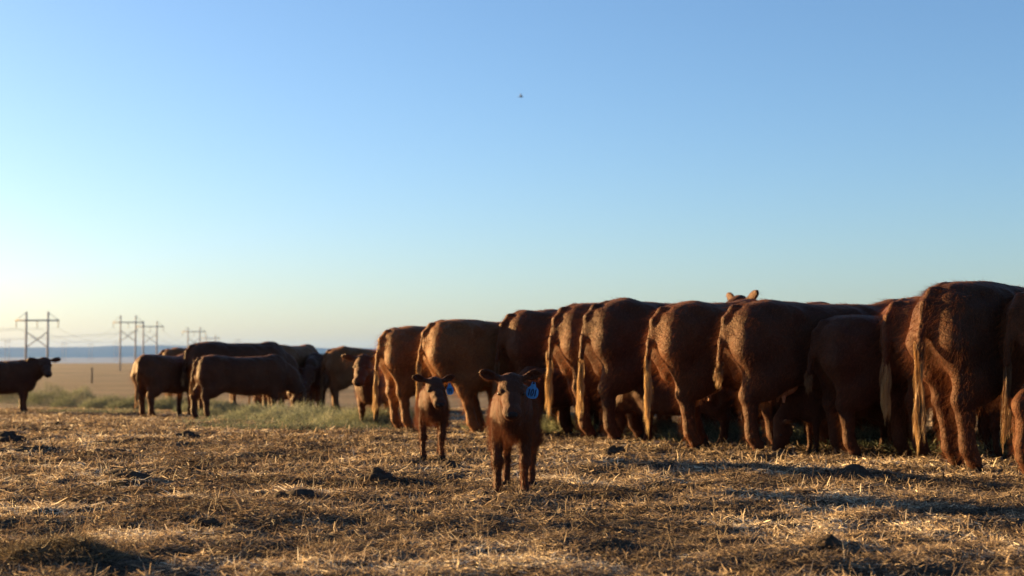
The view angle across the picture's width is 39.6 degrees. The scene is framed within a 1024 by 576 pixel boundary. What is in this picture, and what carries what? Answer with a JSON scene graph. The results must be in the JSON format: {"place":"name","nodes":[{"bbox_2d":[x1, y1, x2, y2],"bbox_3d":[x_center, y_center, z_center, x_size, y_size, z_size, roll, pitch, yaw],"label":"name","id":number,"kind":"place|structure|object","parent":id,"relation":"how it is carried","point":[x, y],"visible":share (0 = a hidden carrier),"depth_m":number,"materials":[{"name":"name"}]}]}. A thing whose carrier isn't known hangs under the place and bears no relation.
{"place":"outdoors","nodes":[
{"label":"outdoors","id":0,"kind":"place"},
{"bbox_2d":[0,345,376,357],"bbox_3d":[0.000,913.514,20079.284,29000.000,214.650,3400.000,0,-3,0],"label":"hills","id":1,"kind":"structure","parent":0,"point":[81,352],"depth_m":19390.88,"materials":[{"name":"blue"}]},
{"bbox_2d":[0,357,1023,575],"bbox_3d":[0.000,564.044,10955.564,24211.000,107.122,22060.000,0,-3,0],"label":"ground","id":2,"kind":"structure","parent":0,"point":[109,377],"depth_m":8.02,"materials":[{"name":"beige plant"}]},
{"bbox_2d":[0,431,26,443],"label":"manure clump","id":3,"kind":"object","parent":2,"relation":"on","point":[6,435],"visible":0.62,"depth_m":14.63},
{"bbox_2d":[0,357,60,412],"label":"cow","id":4,"kind":"object","parent":2,"relation":"on","point":[21,378],"visible":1,"depth_m":31.80},
{"bbox_2d":[15,312,58,359],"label":"pylon","id":5,"kind":"object","parent":2,"relation":"on","point":[47,332],"visible":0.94,"depth_m":399.25,"materials":[{"name":"grey metal"}]},
{"bbox_2d":[0,522,139,565],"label":"hay clump","id":6,"kind":"object","parent":2,"relation":"on","point":[61,547],"visible":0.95,"depth_m":5.98,"materials":[{"name":"brown plant"}]},
{"bbox_2d":[91,367,92,382],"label":"fence post","id":7,"kind":"object","parent":2,"relation":"on","point":[91,374],"visible":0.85,"depth_m":143.26,"materials":[{"name":"brown wood"}]},
{"bbox_2d":[114,340,117,360],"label":"pylon","id":8,"kind":"object","parent":2,"relation":"on","point":[114,349],"visible":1,"depth_m":3022.75,"materials":[{"name":"grey metal"}]},
{"bbox_2d":[113,315,143,370],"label":"pylon","id":9,"kind":"object","parent":2,"relation":"on","point":[120,322],"visible":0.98,"depth_m":571.89,"materials":[{"name":"grey metal"}]},
{"bbox_2d":[112,471,149,479],"bbox_3d":[-2.611,1.295,9.755,0.248,0.088,0.176,0,-3,0],"label":"manure clump","id":10,"kind":"object","parent":2,"relation":"on","point":[126,474],"visible":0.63,"depth_m":9.71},
{"bbox_2d":[137,321,163,354],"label":"pylon","id":11,"kind":"object","parent":2,"relation":"on","point":[156,326],"visible":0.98,"depth_m":641.32,"materials":[{"name":"grey metal"}]},
{"bbox_2d":[127,353,190,416],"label":"cow","id":12,"kind":"object","parent":2,"relation":"on","point":[153,376],"visible":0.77,"depth_m":28.42},
{"bbox_2d":[172,430,199,437],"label":"manure clump","id":13,"kind":"object","parent":2,"relation":"on","point":[185,433],"visible":0.49,"depth_m":16.29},
{"bbox_2d":[182,327,205,347],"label":"pylon","id":14,"kind":"object","parent":2,"relation":"on","point":[199,331],"visible":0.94,"depth_m":729.71,"materials":[{"name":"grey metal"}]},
{"bbox_2d":[194,517,217,526],"bbox_3d":[-1.544,1.189,7.201,0.114,0.059,0.098,-2,-3,36],"label":"manure clump","id":15,"kind":"object","parent":2,"relation":"on","point":[212,521],"visible":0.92,"depth_m":7.17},
{"bbox_2d":[158,347,261,406],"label":"cow","id":16,"kind":"object","parent":2,"relation":"on","point":[176,351],"visible":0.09,"depth_m":35.11},
{"bbox_2d":[202,335,219,340],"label":"pylon","id":17,"kind":"object","parent":2,"relation":"on","point":[206,338],"visible":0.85,"depth_m":961.78,"materials":[{"name":"grey metal"}]},
{"bbox_2d":[179,340,306,415],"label":"cow","id":18,"kind":"object","parent":2,"relation":"on","point":[193,352],"visible":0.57,"depth_m":29.09},
{"bbox_2d":[186,354,306,418],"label":"cow","id":19,"kind":"object","parent":2,"relation":"on","point":[270,377],"visible":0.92,"depth_m":25.31},
{"bbox_2d":[248,391,310,407],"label":"cow","id":20,"kind":"object","parent":2,"relation":"on","point":[259,398],"visible":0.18,"depth_m":32.19},
{"bbox_2d":[274,489,320,499],"bbox_3d":[-1.285,1.270,8.590,0.316,0.118,0.227,0,-3,0],"label":"manure clump","id":21,"kind":"object","parent":2,"relation":"on","point":[305,493],"visible":0.46,"depth_m":8.52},
{"bbox_2d":[278,344,318,406],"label":"cow","id":22,"kind":"object","parent":2,"relation":"on","point":[300,353],"visible":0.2,"depth_m":32.72},
{"bbox_2d":[298,353,339,409],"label":"cow","id":23,"kind":"object","parent":2,"relation":"on","point":[311,372],"visible":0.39,"depth_m":32.58},
{"bbox_2d":[319,346,400,409],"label":"cow","id":24,"kind":"object","parent":2,"relation":"on","point":[339,373],"visible":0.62,"depth_m":32.07},
{"bbox_2d":[341,353,389,425],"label":"cow","id":25,"kind":"object","parent":2,"relation":"on","point":[363,380],"visible":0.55,"depth_m":18.76},
{"bbox_2d":[357,467,392,481],"bbox_3d":[-0.946,1.304,9.832,0.256,0.138,0.185,0,-3,0],"label":"manure clump","id":26,"kind":"object","parent":2,"relation":"on","point":[376,473],"visible":0.61,"depth_m":9.79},
{"bbox_2d":[412,374,454,461],"bbox_3d":[-0.672,1.099,12.086,0.359,0.739,1.038,0,-3,-4],"label":"calf","id":27,"kind":"object","parent":2,"relation":"on","point":[433,405],"visible":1,"depth_m":11.87},
{"bbox_2d":[440,459,459,467],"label":"manure clump","id":28,"kind":"object","parent":2,"relation":"on","point":[451,462],"visible":0.51,"depth_m":11.37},
{"bbox_2d":[369,325,547,429],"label":"cow","id":29,"kind":"object","parent":2,"relation":"on","point":[395,357],"visible":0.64,"depth_m":17.31},
{"bbox_2d":[475,491,491,496],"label":"manure clump","id":30,"kind":"object","parent":2,"relation":"on","point":[485,493],"visible":0.18,"depth_m":8.62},
{"bbox_2d":[415,318,593,432],"bbox_3d":[0.096,1.062,16.952,2.519,1.424,0.763,1,-3,-14],"label":"cow","id":31,"kind":"object","parent":2,"relation":"on","point":[461,350],"visible":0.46,"depth_m":16.56},
{"bbox_2d":[0,380,1014,459],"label":"grass","id":32,"kind":"object","parent":2,"relation":"on","point":[291,416],"visible":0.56,"depth_m":19.36,"materials":[{"name":"green plant"}]},
{"bbox_2d":[479,369,545,493],"bbox_3d":[0.019,0.915,8.992,0.390,0.812,1.122,0,-3,5],"label":"calf","id":33,"kind":"object","parent":2,"relation":"on","point":[515,414],"visible":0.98,"depth_m":8.78},
{"bbox_2d":[518,365,603,432],"bbox_3d":[0.494,1.286,16.112,1.466,0.822,0.450,1,-3,-20],"label":"calf","id":34,"kind":"object","parent":2,"relation":"on","point":[559,399],"visible":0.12,"depth_m":15.98},
{"bbox_2d":[491,309,681,418],"bbox_3d":[1.051,1.002,16.824,2.707,1.515,0.814,1,-3,-18],"label":"cow","id":35,"kind":"object","parent":2,"relation":"on","point":[521,342],"visible":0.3,"depth_m":16.30},
{"bbox_2d":[601,445,627,455],"bbox_3d":[0.901,1.458,12.550,0.238,0.151,0.182,0,-3,0],"label":"manure clump","id":36,"kind":"object","parent":2,"relation":"on","point":[613,449],"visible":0.56,"depth_m":12.50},
{"bbox_2d":[553,360,716,434],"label":"cow","id":37,"kind":"object","parent":2,"relation":"on","point":[565,421],"visible":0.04,"depth_m":16.30},
{"bbox_2d":[542,302,741,438],"bbox_3d":[1.657,0.933,15.872,2.776,1.559,0.837,1,-3,-20],"label":"cow","id":38,"kind":"object","parent":2,"relation":"on","point":[561,350],"visible":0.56,"depth_m":15.34},
{"bbox_2d":[607,373,741,443],"bbox_3d":[1.659,1.232,14.599,1.434,0.806,0.440,-1,-3,20],"label":"calf","id":39,"kind":"object","parent":2,"relation":"on","point":[718,406],"visible":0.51,"depth_m":14.50},
{"bbox_2d":[570,297,803,440],"bbox_3d":[1.971,0.878,15.034,2.749,1.544,0.827,1,-3,-16],"label":"cow","id":40,"kind":"object","parent":2,"relation":"on","point":[612,334],"visible":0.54,"depth_m":14.53},
{"bbox_2d":[640,407,739,425],"bbox_3d":[1.935,1.318,16.162,1.424,0.790,0.438,1,-3,-12],"label":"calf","id":41,"kind":"object","parent":2,"relation":"on","point":[737,415],"visible":0.02,"depth_m":16.22},
{"bbox_2d":[680,399,740,425],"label":"cow","id":42,"kind":"object","parent":2,"relation":"on","point":[731,411],"depth_m":16.19},
{"bbox_2d":[637,297,879,448],"bbox_3d":[2.505,0.858,13.837,2.594,1.463,0.786,1,-3,-14],"label":"cow","id":43,"kind":"object","parent":2,"relation":"on","point":[678,352],"visible":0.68,"depth_m":13.40},
{"bbox_2d":[726,290,792,426],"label":"cow","id":44,"kind":"object","parent":2,"relation":"on","point":[753,294],"depth_m":16.12},
{"bbox_2d":[769,448,794,455],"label":"manure clump","id":45,"kind":"object","parent":2,"relation":"on","point":[780,450],"visible":0.42,"depth_m":12.51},
{"bbox_2d":[781,474,819,479],"bbox_3d":[2.070,1.358,10.110,0.309,0.068,0.294,2,-4,-39],"label":"manure clump","id":46,"kind":"object","parent":2,"relation":"on","point":[802,476],"visible":0.3,"depth_m":10.06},
{"bbox_2d":[761,397,858,445],"bbox_3d":[3.146,1.241,14.295,1.360,0.765,0.418,1,-3,-20],"label":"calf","id":47,"kind":"object","parent":2,"relation":"on","point":[777,407],"depth_m":14.03},
{"bbox_2d":[815,534,843,549],"bbox_3d":[1.407,1.130,6.304,0.121,0.083,0.092,0,-3,0],"label":"manure clump","id":48,"kind":"object","parent":2,"relation":"on","point":[826,540],"visible":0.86,"depth_m":6.28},
{"bbox_2d":[771,385,892,454],"bbox_3d":[3.033,1.181,13.205,1.368,0.758,0.420,1,-3,-15],"label":"calf","id":49,"kind":"object","parent":2,"relation":"on","point":[801,405],"visible":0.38,"depth_m":13.04},
{"bbox_2d":[707,297,957,451],"bbox_3d":[3.102,0.826,13.216,2.600,1.460,0.784,1,-3,-12],"label":"cow","id":50,"kind":"object","parent":2,"relation":"on","point":[761,344],"visible":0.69,"depth_m":12.81},
{"bbox_2d":[758,405,929,436],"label":"cow","id":51,"kind":"object","parent":2,"relation":"on","point":[761,417],"visible":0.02,"depth_m":15.34},
{"bbox_2d":[834,464,873,476],"bbox_3d":[2.512,1.363,10.449,0.304,0.137,0.243,0,-3,0],"label":"manure clump","id":52,"kind":"object","parent":2,"relation":"on","point":[853,468],"visible":0.45,"depth_m":10.39,"materials":[{"name":"brown soil"}]},
{"bbox_2d":[796,313,983,457],"bbox_3d":[3.769,0.894,12.853,2.372,1.335,0.715,0,-3,-10],"label":"cow","id":53,"kind":"object","parent":2,"relation":"on","point":[842,363],"visible":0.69,"depth_m":12.50},
{"bbox_2d":[840,407,1010,437],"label":"cow","id":54,"kind":"object","parent":2,"relation":"on","point":[931,407],"visible":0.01,"depth_m":14.52},
{"bbox_2d":[930,413,939,444],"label":"cow","id":55,"kind":"object","parent":2,"relation":"on","point":[934,420],"visible":0.02,"depth_m":13.68},
{"bbox_2d":[871,295,1011,456],"bbox_3d":[4.352,0.832,12.960,2.694,1.521,0.815,1,-3,-28],"label":"cow","id":56,"kind":"object","parent":2,"relation":"on","point":[892,317],"visible":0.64,"depth_m":12.33},
{"bbox_2d":[891,279,1023,471],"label":"cow","id":57,"kind":"object","parent":2,"relation":"on","point":[951,337],"visible":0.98,"depth_m":10.61},
{"bbox_2d":[975,396,1010,459],"bbox_3d":[4.700,1.126,12.504,1.447,0.807,0.444,0,-3,-10],"label":"calf","id":58,"kind":"object","parent":2,"relation":"on","point":[990,427],"visible":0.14,"depth_m":12.31},
{"bbox_2d":[985,288,1023,473],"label":"cow","id":59,"kind":"object","parent":2,"relation":"on","point":[1011,344],"visible":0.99,"depth_m":10.41},
{"bbox_2d":[0,0,1023,347],"label":"sky","id":60,"kind":"structure","parent":0,"point":[317,173],"materials":[{"name":"blue"}]}
]}

